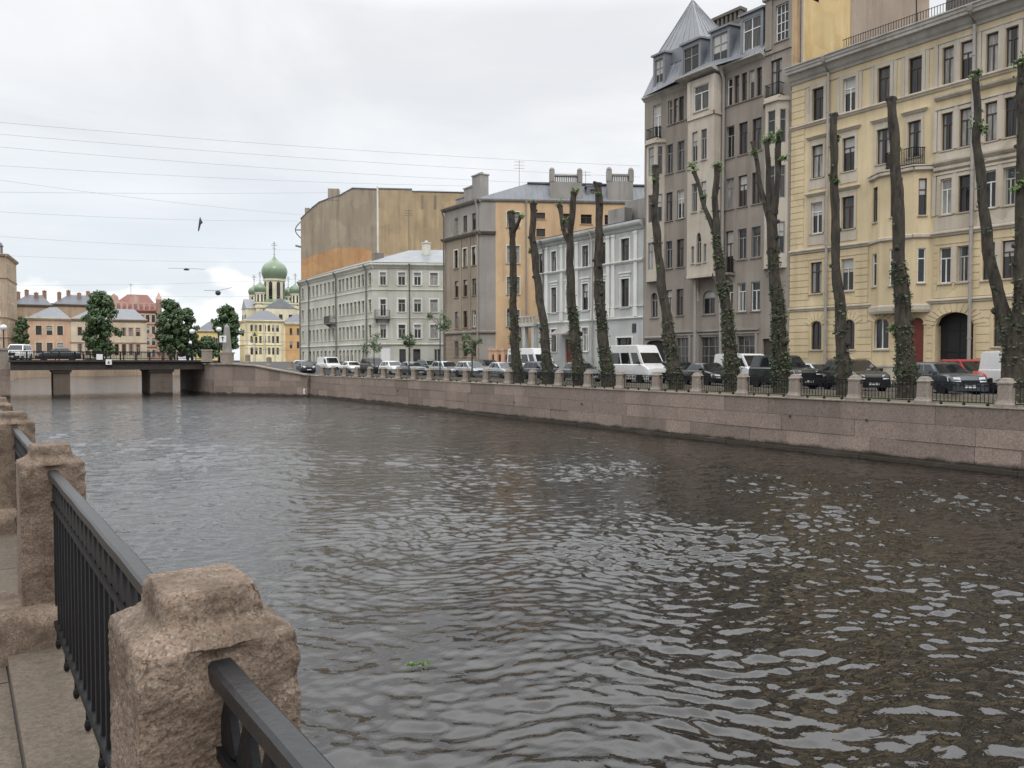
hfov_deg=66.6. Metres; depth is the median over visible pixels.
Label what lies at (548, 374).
iron railing
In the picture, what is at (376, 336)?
young tree
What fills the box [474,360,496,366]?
parked car
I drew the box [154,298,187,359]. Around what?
leafy tree
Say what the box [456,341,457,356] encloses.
window
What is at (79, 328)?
window
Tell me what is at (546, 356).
pollarded tree
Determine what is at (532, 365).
parked car
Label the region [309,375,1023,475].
quay wall
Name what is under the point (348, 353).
window
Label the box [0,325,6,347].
street lamp
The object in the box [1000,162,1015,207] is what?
window
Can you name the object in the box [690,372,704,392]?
railing post
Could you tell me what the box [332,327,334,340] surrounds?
window
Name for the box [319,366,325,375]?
railing post
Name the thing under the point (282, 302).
orthodox church
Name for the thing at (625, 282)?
window
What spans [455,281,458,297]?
window
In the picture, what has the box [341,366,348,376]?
railing post
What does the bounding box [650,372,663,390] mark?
railing post
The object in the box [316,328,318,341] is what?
window
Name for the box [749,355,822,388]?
parked car
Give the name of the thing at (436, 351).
window
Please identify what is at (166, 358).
distant house
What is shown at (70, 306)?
distant house
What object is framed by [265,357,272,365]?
railing post
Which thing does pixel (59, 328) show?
window
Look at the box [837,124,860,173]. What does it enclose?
window
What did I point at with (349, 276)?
window
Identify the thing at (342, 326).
window
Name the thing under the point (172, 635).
railing pillar
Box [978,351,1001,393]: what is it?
parked van
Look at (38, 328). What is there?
window
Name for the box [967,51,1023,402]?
pollarded tree
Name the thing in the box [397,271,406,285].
window
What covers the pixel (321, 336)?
window
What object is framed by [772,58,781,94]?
window
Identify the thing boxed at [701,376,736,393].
iron railing
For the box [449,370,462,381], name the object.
iron railing
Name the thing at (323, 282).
window
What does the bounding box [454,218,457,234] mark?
window
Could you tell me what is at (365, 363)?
parked car
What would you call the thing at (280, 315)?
window
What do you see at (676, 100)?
window
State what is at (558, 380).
railing post
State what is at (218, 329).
street lamp
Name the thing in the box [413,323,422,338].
window
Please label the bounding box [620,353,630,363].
window
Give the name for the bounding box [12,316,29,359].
leafy tree
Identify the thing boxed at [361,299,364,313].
window
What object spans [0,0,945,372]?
sky
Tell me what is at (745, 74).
window
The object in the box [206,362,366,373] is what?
ramp
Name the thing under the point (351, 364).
parked car
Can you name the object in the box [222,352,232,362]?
bridge pillar
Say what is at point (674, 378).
iron railing
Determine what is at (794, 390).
railing post
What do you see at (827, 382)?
iron railing
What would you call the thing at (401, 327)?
window
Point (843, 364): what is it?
pollarded tree
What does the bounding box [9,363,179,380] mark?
quay wall
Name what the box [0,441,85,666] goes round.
railing pillar
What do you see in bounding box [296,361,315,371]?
parked car
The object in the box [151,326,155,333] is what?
window
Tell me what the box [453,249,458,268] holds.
window
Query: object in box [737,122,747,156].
window
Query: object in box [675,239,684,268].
window
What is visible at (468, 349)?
young tree
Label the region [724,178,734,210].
window
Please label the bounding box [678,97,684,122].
window
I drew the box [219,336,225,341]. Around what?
road sign
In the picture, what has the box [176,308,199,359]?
leafy tree
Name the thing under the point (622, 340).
window
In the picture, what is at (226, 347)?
obelisk
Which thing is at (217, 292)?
hanging lamp
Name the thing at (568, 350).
door
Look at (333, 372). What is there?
railing post
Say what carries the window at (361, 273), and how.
in the corner house at (346, 313)
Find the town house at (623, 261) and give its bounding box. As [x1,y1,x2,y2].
[518,198,643,368]
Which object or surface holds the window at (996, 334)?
in the apartment house at (920, 70)
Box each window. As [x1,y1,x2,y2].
[35,325,42,334]
[35,342,42,353]
[45,325,52,334]
[46,342,53,350]
[56,325,63,334]
[56,342,63,347]
[77,326,82,335]
[77,343,82,354]
[114,343,119,354]
[121,327,126,335]
[121,343,126,354]
[128,327,133,335]
[128,343,133,354]
[135,327,140,335]
[135,343,140,354]
[145,314,149,321]
[147,337,150,344]
[151,314,155,321]
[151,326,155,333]
[151,337,155,344]
[242,314,291,319]
[312,285,314,296]
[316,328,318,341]
[319,283,322,295]
[320,328,322,341]
[323,282,326,294]
[324,328,326,341]
[327,281,330,293]
[328,327,330,340]
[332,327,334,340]
[338,278,341,291]
[338,303,341,316]
[338,326,341,340]
[338,350,341,361]
[342,302,344,315]
[342,326,345,340]
[342,350,345,361]
[345,276,348,290]
[345,302,348,315]
[346,326,348,339]
[346,350,349,360]
[349,276,352,289]
[349,301,352,314]
[350,325,352,339]
[351,350,353,360]
[353,275,356,288]
[353,300,356,314]
[353,325,356,339]
[357,274,360,287]
[357,300,360,313]
[357,324,360,339]
[357,350,360,363]
[361,273,364,287]
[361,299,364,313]
[361,324,364,339]
[368,271,371,285]
[368,298,371,312]
[368,323,371,338]
[378,271,386,285]
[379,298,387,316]
[379,323,387,338]
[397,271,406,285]
[397,298,406,312]
[397,323,406,338]
[399,349,405,363]
[412,271,421,285]
[413,298,422,312]
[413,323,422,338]
[413,349,419,361]
[429,271,438,285]
[429,298,438,312]
[429,323,438,338]
[434,349,439,360]
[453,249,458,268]
[453,312,458,328]
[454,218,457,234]
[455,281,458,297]
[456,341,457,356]
[462,247,467,267]
[462,311,467,328]
[463,216,467,232]
[463,280,467,296]
[471,213,475,230]
[471,245,476,265]
[471,310,476,327]
[472,279,476,295]
[473,343,475,356]
[506,211,520,227]
[506,245,520,263]
[506,276,519,294]
[506,309,519,326]
[536,213,545,219]
[536,229,545,237]
[539,252,541,272]
[550,250,556,271]
[550,286,556,313]
[550,328,556,352]
[563,214,568,228]
[565,285,567,312]
[580,215,592,224]
[581,244,588,266]
[581,282,588,311]
[581,326,588,351]
[602,241,605,263]
[603,280,605,307]
[605,215,607,224]
[611,353,619,363]
[616,336,632,344]
[619,277,629,308]
[620,236,629,260]
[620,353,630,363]
[631,353,639,363]
[649,293,657,318]
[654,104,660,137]
[664,192,672,222]
[665,144,673,174]
[665,241,672,269]
[666,101,671,125]
[667,290,672,316]
[672,99,677,124]
[675,190,684,219]
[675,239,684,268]
[675,289,683,316]
[676,141,684,172]
[677,338,687,360]
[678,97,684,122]
[701,291,715,315]
[701,337,718,362]
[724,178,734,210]
[725,78,731,107]
[725,126,734,159]
[727,231,732,272]
[727,284,733,312]
[732,76,739,105]
[735,283,746,312]
[736,175,747,208]
[736,228,746,260]
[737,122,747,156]
[738,336,754,353]
[739,73,746,102]
[747,70,754,100]
[749,226,760,258]
[749,281,760,311]
[750,117,762,152]
[750,173,761,205]
[755,67,762,97]
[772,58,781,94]
[773,2,788,43]
[805,133,825,179]
[805,190,825,235]
[808,262,822,294]
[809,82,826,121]
[809,321,822,350]
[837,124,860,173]
[838,184,859,230]
[840,71,858,112]
[842,258,854,291]
[846,320,855,350]
[869,116,889,166]
[872,319,889,350]
[874,60,893,103]
[900,106,927,159]
[905,50,925,94]
[936,174,952,216]
[936,247,951,284]
[937,107,953,152]
[938,41,954,85]
[954,245,968,283]
[955,170,973,213]
[957,103,970,148]
[959,34,976,79]
[979,242,994,281]
[981,26,999,73]
[981,96,998,143]
[986,165,997,209]
[990,315,1001,347]
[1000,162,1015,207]
[1001,92,1016,139]
[1002,240,1013,279]
[1004,19,1022,67]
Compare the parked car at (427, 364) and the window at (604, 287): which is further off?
the parked car at (427, 364)
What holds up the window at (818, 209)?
in the apartment house at (920, 70)
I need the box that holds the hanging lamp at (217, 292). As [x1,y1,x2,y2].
[204,287,231,294]
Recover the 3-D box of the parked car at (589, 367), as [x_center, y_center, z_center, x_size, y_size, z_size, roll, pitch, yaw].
[5.058,-0.905,58.002,2.000,1.428,4.516,-1,2,-23]
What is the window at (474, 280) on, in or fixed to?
in the apartment house at (476, 274)
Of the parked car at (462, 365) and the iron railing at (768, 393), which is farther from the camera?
the parked car at (462, 365)
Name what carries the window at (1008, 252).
in the apartment house at (920, 70)
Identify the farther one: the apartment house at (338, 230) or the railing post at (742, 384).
the apartment house at (338, 230)
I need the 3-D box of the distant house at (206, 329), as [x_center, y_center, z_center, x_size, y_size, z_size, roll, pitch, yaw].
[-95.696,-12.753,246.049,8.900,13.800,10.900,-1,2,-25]
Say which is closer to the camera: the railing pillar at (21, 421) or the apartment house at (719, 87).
the railing pillar at (21, 421)
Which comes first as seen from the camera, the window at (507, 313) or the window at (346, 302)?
the window at (507, 313)
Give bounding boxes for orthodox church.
[241,242,298,319]
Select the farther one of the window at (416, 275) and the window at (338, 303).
the window at (338, 303)
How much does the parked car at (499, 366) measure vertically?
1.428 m
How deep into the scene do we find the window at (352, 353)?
108.15 m
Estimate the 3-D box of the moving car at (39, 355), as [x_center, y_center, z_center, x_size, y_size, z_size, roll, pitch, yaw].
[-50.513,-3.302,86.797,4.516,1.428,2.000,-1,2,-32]
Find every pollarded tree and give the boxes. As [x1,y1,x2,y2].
[507,210,524,382]
[528,199,554,383]
[555,187,586,384]
[592,181,615,385]
[649,164,684,388]
[686,160,742,390]
[749,127,792,392]
[825,112,854,395]
[882,96,921,398]
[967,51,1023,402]
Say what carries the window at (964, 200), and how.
in the apartment house at (920, 70)
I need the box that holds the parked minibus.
[599,345,665,382]
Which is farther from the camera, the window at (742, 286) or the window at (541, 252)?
the window at (541, 252)
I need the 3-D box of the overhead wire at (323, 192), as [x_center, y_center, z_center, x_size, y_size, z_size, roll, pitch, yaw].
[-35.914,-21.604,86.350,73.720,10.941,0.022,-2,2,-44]
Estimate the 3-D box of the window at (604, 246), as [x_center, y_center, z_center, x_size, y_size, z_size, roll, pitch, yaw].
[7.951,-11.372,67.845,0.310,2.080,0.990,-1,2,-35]
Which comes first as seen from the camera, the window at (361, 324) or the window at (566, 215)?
the window at (566, 215)
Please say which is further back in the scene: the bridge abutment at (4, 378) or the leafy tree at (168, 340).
the leafy tree at (168, 340)
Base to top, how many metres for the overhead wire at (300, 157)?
0.729 m
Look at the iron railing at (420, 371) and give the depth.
65.98 m
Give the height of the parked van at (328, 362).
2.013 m
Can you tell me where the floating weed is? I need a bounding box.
[404,660,430,666]
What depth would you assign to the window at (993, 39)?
42.43 m
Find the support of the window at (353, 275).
in the corner house at (346, 313)
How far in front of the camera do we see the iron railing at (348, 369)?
77.98 m
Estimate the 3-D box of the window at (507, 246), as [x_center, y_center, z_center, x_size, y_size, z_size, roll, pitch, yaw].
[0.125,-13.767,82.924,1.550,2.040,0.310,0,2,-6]
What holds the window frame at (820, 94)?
in the apartment house at (920, 70)
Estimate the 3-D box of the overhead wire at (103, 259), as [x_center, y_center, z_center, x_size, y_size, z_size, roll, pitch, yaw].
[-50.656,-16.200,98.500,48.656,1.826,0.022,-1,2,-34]
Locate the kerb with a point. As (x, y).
(991, 397)
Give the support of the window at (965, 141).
in the apartment house at (920, 70)
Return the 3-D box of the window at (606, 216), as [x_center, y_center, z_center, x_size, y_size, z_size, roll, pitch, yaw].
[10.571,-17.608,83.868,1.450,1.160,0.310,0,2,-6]
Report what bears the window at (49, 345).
in the distant house at (49, 328)
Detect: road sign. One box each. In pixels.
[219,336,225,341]
[252,331,257,361]
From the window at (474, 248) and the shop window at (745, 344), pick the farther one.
the window at (474, 248)
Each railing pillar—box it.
[0,397,12,410]
[0,411,35,534]
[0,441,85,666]
[108,562,301,767]
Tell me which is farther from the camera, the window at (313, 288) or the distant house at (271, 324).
the distant house at (271, 324)
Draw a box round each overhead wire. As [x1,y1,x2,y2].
[0,122,630,165]
[0,165,446,185]
[0,236,273,249]
[2,134,630,176]
[2,180,299,214]
[3,255,192,261]
[4,147,550,183]
[6,292,270,296]
[10,212,225,220]
[26,190,430,192]
[128,279,290,284]
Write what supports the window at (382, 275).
in the corner house at (346, 313)
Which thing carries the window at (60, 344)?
in the distant house at (49, 328)
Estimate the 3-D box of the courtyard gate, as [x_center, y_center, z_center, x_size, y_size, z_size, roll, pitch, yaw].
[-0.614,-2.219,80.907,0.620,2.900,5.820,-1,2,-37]
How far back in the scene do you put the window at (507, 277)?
83.11 m
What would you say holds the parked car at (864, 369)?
on the road
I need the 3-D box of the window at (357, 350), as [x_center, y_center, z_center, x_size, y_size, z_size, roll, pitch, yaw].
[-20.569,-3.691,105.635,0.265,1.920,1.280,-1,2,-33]
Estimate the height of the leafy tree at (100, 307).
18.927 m
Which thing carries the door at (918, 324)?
in the apartment house at (920, 70)
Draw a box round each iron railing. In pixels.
[12,427,31,532]
[48,470,152,767]
[208,657,333,767]
[323,368,328,375]
[346,368,353,376]
[358,368,365,376]
[371,369,380,377]
[385,369,395,378]
[400,369,410,378]
[415,370,425,379]
[431,370,443,380]
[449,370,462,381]
[488,371,501,383]
[510,372,528,384]
[535,372,553,385]
[561,373,582,386]
[591,374,615,388]
[623,374,651,389]
[660,375,691,391]
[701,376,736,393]
[747,377,788,396]
[799,378,847,399]
[860,380,916,402]
[930,381,997,405]
[1013,383,1023,406]
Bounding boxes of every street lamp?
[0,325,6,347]
[189,329,194,359]
[216,327,221,361]
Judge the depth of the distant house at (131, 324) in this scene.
210.88 m
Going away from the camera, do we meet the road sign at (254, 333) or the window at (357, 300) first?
the road sign at (254, 333)
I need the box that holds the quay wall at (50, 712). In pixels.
[0,533,106,767]
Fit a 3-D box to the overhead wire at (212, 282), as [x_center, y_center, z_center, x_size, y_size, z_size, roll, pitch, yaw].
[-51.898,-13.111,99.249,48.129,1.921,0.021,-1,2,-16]
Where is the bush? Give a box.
[196,335,218,358]
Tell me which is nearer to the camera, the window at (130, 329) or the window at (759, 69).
the window at (759, 69)
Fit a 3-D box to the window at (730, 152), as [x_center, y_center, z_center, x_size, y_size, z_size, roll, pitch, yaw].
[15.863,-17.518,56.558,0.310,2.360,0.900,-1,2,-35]
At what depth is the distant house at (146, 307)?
233.91 m
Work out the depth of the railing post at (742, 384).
37.55 m
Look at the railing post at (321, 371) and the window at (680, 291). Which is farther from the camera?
the railing post at (321, 371)
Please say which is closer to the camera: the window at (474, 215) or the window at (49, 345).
the window at (474, 215)
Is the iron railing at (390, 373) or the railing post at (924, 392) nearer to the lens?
the railing post at (924, 392)
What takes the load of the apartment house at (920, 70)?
on the ground
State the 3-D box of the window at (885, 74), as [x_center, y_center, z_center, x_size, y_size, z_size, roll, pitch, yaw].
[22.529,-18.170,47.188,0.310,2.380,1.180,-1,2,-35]
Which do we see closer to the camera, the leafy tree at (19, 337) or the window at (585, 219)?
the window at (585, 219)
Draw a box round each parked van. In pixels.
[317,357,340,368]
[507,348,556,365]
[714,354,771,384]
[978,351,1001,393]
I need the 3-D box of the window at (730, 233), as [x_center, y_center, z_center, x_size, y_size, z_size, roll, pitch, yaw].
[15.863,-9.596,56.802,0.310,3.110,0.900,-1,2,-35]
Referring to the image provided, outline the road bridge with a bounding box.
[9,351,239,396]
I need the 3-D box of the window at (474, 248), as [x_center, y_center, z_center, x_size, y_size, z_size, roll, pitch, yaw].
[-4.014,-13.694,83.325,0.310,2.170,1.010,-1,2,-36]
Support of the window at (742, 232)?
in the apartment house at (719, 87)
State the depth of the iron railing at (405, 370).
68.28 m
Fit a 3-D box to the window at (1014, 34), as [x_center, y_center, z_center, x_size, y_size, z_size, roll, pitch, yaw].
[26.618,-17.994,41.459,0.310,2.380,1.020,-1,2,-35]
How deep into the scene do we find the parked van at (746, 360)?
49.78 m
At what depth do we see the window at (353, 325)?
107.00 m
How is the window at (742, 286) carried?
in the apartment house at (719, 87)
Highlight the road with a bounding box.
[338,372,996,394]
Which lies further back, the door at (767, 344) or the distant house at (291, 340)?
the distant house at (291, 340)
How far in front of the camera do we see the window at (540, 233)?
83.25 m
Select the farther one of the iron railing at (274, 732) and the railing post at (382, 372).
the railing post at (382, 372)
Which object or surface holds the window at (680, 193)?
in the apartment house at (719, 87)
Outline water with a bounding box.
[7,375,1023,767]
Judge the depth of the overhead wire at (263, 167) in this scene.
66.56 m
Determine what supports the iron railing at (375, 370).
on the quay wall at (984, 438)
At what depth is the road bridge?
88.08 m
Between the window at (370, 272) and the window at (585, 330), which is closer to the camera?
the window at (585, 330)
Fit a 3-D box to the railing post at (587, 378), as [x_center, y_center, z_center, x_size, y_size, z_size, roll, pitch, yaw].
[4.663,-0.297,47.523,0.620,1.050,0.620,-1,2,-34]
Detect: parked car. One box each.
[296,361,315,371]
[339,361,360,372]
[360,358,381,373]
[378,361,405,374]
[397,362,426,374]
[417,360,442,374]
[430,361,456,375]
[454,361,485,377]
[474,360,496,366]
[483,362,510,378]
[523,361,560,378]
[558,362,600,380]
[662,361,703,383]
[681,363,723,385]
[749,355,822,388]
[805,363,825,386]
[822,359,890,390]
[916,362,988,394]
[939,359,986,392]
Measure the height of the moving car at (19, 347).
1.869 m
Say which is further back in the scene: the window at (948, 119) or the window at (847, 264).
the window at (847, 264)
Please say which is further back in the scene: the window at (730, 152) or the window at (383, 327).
the window at (383, 327)
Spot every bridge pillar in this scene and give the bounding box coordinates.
[201,349,212,361]
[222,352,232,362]
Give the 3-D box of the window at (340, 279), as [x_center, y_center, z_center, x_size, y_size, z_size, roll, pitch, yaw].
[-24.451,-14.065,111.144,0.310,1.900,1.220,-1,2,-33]
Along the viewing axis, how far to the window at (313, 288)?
120.74 m
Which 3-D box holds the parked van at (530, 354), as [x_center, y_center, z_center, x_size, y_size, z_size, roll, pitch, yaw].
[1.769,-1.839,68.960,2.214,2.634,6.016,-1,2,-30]
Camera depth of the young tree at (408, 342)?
77.00 m
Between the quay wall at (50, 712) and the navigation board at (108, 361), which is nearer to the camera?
the quay wall at (50, 712)
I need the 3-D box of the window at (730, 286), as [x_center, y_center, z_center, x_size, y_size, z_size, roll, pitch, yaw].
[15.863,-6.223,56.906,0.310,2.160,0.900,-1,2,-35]
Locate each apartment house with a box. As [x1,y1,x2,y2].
[295,187,463,279]
[440,167,643,363]
[641,0,928,363]
[784,0,1023,383]
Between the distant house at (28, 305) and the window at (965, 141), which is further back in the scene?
the distant house at (28, 305)
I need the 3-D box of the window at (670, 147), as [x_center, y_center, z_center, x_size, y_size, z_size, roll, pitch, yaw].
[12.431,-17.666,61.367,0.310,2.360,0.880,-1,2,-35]
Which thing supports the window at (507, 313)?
in the apartment house at (476, 274)
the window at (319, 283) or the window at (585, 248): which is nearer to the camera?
the window at (585, 248)
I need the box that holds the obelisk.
[219,324,234,362]
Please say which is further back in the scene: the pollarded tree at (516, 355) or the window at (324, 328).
the window at (324, 328)
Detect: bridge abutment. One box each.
[0,348,9,397]
[180,363,309,396]
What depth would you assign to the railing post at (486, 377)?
57.11 m
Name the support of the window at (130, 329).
in the distant house at (131, 324)
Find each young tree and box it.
[359,333,382,373]
[400,332,415,374]
[424,309,452,369]
[459,333,484,377]
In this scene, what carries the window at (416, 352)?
in the corner house at (346, 313)
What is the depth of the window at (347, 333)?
109.38 m
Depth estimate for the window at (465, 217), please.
84.84 m
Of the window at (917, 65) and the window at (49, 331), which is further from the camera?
the window at (49, 331)
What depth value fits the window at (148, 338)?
233.99 m
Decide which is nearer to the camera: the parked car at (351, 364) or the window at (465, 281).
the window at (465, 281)
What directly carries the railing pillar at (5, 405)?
on the quay wall at (50, 712)
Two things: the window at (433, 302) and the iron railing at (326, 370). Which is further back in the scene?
the window at (433, 302)
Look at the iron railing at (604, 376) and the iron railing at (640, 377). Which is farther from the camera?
the iron railing at (604, 376)
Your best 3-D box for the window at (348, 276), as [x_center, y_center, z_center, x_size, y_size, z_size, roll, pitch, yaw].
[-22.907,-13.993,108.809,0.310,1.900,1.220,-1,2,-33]
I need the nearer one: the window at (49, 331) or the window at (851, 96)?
the window at (851, 96)
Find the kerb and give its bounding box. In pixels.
[315,372,996,399]
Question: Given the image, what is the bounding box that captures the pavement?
[0,666,21,767]
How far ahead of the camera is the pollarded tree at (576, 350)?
53.96 m
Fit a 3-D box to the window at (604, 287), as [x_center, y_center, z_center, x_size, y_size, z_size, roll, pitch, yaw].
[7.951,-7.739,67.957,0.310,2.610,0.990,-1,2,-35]
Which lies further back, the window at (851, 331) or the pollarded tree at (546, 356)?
the pollarded tree at (546, 356)
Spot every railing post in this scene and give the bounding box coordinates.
[244,354,250,362]
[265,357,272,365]
[287,361,293,369]
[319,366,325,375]
[330,366,336,375]
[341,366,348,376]
[353,367,360,376]
[366,367,372,377]
[380,367,387,377]
[394,367,401,378]
[410,367,418,379]
[426,368,434,380]
[443,368,451,380]
[461,368,469,381]
[481,369,490,382]
[503,369,512,383]
[527,370,537,384]
[553,370,563,386]
[582,370,594,387]
[614,371,626,388]
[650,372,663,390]
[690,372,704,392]
[735,373,751,394]
[786,374,804,397]
[845,375,864,400]
[913,376,935,403]
[994,378,1018,407]
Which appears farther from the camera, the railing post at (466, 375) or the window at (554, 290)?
the window at (554, 290)
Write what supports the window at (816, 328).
in the apartment house at (920, 70)
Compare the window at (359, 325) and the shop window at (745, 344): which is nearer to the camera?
the shop window at (745, 344)
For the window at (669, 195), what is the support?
in the apartment house at (719, 87)
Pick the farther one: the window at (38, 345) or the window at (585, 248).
the window at (38, 345)
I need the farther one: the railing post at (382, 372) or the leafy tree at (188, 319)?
the leafy tree at (188, 319)
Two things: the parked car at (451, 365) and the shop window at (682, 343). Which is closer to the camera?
the shop window at (682, 343)
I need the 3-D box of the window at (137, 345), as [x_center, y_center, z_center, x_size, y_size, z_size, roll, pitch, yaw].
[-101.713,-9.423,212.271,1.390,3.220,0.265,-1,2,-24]
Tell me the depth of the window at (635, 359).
52.93 m
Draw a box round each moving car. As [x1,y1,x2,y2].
[8,344,32,359]
[34,348,81,359]
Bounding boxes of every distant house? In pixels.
[0,242,18,362]
[17,289,52,359]
[25,307,70,359]
[50,290,91,323]
[69,309,146,359]
[111,292,161,359]
[161,319,176,359]
[194,322,221,359]
[239,311,284,361]
[284,314,299,361]
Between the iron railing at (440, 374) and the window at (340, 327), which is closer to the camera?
the iron railing at (440, 374)
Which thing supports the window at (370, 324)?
in the corner house at (346, 313)
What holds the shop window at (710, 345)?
in the apartment house at (719, 87)
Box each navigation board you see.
[96,354,102,359]
[106,359,111,364]
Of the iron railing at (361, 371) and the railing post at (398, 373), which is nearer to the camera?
the railing post at (398, 373)
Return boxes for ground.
[6,374,329,767]
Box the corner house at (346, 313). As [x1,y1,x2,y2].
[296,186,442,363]
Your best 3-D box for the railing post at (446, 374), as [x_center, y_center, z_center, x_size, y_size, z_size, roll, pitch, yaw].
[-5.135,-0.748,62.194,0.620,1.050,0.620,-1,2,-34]
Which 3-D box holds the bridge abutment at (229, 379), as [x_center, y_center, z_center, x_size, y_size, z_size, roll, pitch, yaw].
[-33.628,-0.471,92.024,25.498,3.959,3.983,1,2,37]
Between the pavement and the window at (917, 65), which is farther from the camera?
the window at (917, 65)
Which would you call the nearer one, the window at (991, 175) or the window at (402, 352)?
the window at (991, 175)
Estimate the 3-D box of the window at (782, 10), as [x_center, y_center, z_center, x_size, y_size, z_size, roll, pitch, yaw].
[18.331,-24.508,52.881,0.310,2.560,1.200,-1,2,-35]
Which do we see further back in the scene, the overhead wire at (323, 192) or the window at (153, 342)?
the window at (153, 342)
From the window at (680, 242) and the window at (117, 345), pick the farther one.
the window at (117, 345)
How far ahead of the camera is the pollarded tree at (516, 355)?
59.66 m
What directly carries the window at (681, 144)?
in the apartment house at (719, 87)
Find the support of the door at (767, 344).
in the apartment house at (719, 87)
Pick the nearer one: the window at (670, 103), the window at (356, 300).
the window at (670, 103)
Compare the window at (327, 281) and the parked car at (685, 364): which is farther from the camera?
the window at (327, 281)
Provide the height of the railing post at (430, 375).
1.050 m
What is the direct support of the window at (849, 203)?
in the apartment house at (920, 70)
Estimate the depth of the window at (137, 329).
212.19 m
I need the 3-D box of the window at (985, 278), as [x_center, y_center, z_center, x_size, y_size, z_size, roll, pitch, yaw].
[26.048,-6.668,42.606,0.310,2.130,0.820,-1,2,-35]
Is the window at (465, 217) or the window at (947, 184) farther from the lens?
the window at (465, 217)
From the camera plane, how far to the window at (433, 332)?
102.82 m
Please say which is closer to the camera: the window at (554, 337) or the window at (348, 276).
the window at (554, 337)
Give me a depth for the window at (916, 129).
45.80 m
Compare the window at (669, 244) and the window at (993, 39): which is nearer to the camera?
the window at (993, 39)
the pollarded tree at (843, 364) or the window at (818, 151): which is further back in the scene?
the window at (818, 151)
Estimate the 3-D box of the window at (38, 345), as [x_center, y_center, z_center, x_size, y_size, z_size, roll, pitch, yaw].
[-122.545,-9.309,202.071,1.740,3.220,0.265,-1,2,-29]
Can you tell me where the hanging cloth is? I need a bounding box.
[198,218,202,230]
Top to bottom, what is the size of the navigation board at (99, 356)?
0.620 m
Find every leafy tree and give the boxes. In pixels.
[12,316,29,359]
[80,290,122,359]
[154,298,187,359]
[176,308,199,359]
[210,304,244,350]
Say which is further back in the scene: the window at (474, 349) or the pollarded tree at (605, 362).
the window at (474, 349)
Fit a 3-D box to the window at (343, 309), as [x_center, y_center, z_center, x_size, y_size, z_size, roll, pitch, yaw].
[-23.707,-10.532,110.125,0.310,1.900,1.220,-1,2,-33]
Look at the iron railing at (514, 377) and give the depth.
53.64 m
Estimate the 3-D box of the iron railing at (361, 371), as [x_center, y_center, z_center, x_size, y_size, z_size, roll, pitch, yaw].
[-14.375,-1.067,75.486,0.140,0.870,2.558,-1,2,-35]
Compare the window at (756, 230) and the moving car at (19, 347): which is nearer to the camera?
the window at (756, 230)
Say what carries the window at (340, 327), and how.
in the corner house at (346, 313)
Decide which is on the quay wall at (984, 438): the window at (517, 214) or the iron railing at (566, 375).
the iron railing at (566, 375)
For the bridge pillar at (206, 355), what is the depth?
91.04 m
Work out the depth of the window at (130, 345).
211.60 m
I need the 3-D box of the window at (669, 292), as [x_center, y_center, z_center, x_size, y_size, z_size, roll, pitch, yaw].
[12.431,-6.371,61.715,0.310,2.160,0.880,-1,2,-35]
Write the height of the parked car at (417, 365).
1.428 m
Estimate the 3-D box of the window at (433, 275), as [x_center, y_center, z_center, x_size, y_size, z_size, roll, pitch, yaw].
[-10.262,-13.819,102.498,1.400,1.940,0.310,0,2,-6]
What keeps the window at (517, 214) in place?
in the apartment house at (476, 274)
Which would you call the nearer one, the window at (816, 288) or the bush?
the window at (816, 288)
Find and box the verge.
[329,375,1023,406]
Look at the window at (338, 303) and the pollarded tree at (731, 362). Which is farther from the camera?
the window at (338, 303)
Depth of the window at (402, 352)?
102.50 m
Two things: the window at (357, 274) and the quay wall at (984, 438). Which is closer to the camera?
the quay wall at (984, 438)
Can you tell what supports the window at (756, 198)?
in the apartment house at (719, 87)
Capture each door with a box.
[380,346,389,360]
[567,340,571,362]
[764,339,771,354]
[911,318,923,361]
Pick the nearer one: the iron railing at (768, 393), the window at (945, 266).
the iron railing at (768, 393)
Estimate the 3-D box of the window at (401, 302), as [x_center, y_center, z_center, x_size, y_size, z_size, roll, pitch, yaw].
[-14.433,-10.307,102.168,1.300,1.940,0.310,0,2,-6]
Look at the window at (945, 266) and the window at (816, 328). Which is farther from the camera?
the window at (816, 328)
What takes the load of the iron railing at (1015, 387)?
on the quay wall at (984, 438)
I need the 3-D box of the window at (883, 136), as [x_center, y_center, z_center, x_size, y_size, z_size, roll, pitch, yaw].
[22.476,-14.695,47.257,0.440,2.830,1.540,-1,2,-35]
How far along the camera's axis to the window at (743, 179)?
55.88 m
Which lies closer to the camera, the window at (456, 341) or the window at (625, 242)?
the window at (625, 242)
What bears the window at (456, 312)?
in the apartment house at (476, 274)
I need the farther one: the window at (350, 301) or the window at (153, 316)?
the window at (153, 316)
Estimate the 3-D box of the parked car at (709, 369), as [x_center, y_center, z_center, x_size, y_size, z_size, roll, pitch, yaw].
[12.227,-0.617,48.645,2.000,1.428,4.516,0,2,-15]
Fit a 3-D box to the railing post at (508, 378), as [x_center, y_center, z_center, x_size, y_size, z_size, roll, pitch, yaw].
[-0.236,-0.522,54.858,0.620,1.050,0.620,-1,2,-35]
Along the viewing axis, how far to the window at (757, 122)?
54.74 m
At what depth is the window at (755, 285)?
55.13 m
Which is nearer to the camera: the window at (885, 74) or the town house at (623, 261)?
the window at (885, 74)
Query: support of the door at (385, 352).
in the corner house at (346, 313)

